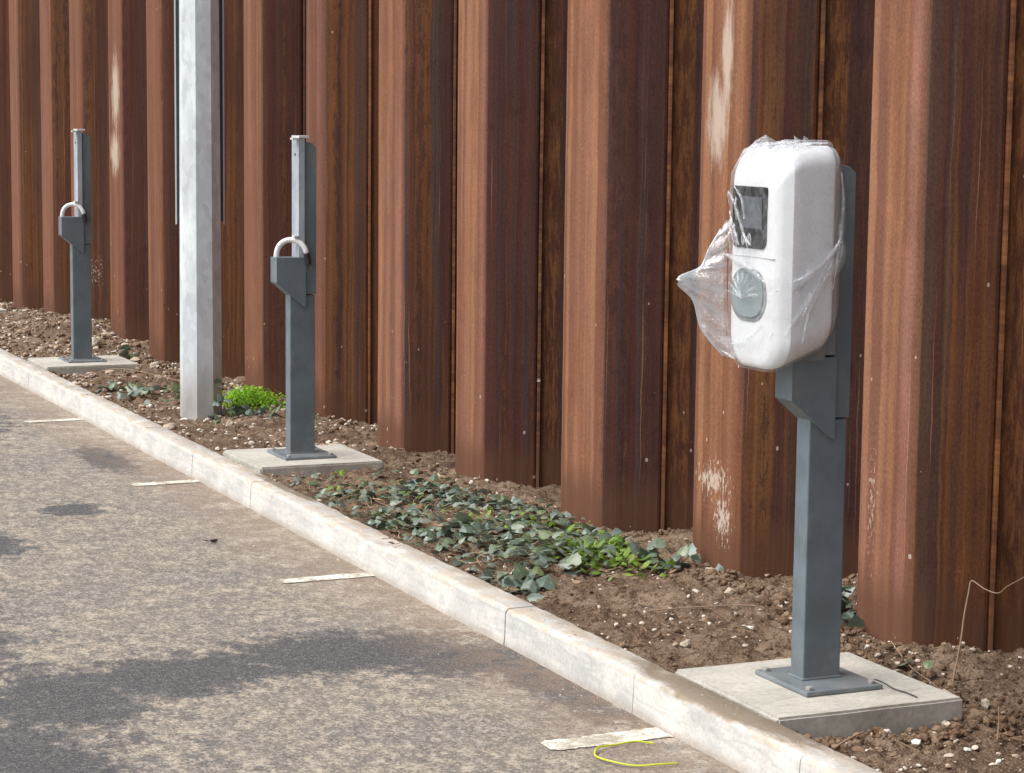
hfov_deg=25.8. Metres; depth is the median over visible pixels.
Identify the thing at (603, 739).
road marking
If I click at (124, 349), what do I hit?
ivy plant
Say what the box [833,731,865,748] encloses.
twig
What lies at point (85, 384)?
rubble
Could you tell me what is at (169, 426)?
stone
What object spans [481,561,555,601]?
ivy plant
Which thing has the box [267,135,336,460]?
charging post
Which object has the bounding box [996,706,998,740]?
twig
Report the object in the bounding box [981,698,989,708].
stone
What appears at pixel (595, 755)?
yellow cable
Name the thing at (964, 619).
dead vine
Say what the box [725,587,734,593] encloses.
stone
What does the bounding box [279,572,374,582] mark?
road marking
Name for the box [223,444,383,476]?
concrete slab
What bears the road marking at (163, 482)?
on the road
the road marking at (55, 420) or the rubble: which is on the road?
the road marking at (55, 420)
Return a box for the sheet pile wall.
[0,0,1023,652]
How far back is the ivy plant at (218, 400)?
11.74 m
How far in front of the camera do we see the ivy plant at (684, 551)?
7.96 m
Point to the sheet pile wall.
(524, 210)
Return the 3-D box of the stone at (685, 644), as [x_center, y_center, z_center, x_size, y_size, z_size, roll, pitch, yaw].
[0.524,0.779,6.746,0.032,0.022,0.037,6,9,39]
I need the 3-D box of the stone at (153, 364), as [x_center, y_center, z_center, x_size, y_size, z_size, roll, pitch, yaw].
[-2.228,-0.127,13.992,0.082,0.066,0.090,-2,7,-24]
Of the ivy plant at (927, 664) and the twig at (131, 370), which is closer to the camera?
the ivy plant at (927, 664)
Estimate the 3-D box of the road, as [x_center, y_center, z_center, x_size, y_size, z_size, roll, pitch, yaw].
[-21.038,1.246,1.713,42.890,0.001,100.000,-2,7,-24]
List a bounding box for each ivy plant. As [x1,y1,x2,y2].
[94,380,179,404]
[119,344,141,358]
[158,382,240,401]
[208,378,232,423]
[221,404,254,416]
[245,405,280,418]
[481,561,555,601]
[629,539,723,572]
[841,585,864,627]
[897,659,934,675]
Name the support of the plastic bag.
on the ev charger
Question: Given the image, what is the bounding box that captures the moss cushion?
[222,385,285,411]
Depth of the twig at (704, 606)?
7.30 m
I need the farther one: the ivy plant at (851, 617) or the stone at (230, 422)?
the stone at (230, 422)
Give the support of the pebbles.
on the soil
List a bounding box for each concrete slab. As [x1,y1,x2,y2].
[27,355,139,374]
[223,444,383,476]
[675,652,962,738]
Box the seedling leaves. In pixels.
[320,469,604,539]
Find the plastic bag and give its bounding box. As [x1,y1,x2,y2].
[676,140,842,356]
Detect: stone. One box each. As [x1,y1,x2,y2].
[92,337,100,346]
[150,361,160,367]
[163,423,174,429]
[225,419,233,426]
[680,641,691,646]
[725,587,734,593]
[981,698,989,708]
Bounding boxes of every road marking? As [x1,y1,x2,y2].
[25,418,83,421]
[132,480,199,485]
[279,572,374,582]
[540,727,672,749]
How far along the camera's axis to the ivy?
8.60 m
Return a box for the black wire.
[874,679,916,696]
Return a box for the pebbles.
[0,302,1021,772]
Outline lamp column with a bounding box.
[174,0,224,420]
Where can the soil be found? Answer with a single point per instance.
(718, 647)
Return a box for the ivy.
[289,467,665,584]
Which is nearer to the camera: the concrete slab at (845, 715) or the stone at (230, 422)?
the concrete slab at (845, 715)
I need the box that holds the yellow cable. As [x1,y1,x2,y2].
[594,740,678,766]
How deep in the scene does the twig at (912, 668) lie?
6.61 m
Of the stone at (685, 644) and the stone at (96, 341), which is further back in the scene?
the stone at (96, 341)
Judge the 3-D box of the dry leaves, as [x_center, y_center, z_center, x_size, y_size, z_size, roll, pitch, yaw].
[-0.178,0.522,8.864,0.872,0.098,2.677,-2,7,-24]
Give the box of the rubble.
[0,303,177,387]
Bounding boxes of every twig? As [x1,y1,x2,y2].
[86,368,179,380]
[534,536,635,554]
[649,604,773,610]
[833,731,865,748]
[891,641,939,688]
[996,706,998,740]
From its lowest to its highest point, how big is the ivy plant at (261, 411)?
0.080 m
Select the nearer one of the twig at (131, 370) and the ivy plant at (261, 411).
the ivy plant at (261, 411)
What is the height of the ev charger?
0.599 m
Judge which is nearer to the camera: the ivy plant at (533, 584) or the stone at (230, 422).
the ivy plant at (533, 584)
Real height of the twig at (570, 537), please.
0.030 m
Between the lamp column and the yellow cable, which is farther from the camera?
the lamp column
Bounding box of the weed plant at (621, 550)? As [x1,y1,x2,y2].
[525,533,674,580]
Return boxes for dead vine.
[952,577,1023,681]
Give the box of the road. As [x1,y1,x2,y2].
[0,375,739,772]
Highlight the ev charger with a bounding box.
[730,145,841,369]
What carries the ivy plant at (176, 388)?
on the soil
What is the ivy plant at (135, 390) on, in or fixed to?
on the soil
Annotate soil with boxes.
[0,301,1023,772]
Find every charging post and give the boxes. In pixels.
[58,129,106,362]
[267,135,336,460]
[755,165,882,696]
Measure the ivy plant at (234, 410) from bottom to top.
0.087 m
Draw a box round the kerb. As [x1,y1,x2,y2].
[0,348,881,772]
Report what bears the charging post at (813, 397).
on the concrete slab at (845, 715)
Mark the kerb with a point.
(726, 732)
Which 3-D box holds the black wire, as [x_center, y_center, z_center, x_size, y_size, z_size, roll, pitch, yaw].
[1.057,0.828,6.138,0.015,0.018,0.165,-4,8,-36]
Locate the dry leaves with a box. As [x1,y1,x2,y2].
[290,462,700,590]
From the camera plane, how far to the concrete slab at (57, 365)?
13.98 m
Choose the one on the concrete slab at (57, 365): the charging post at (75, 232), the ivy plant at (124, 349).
the charging post at (75, 232)

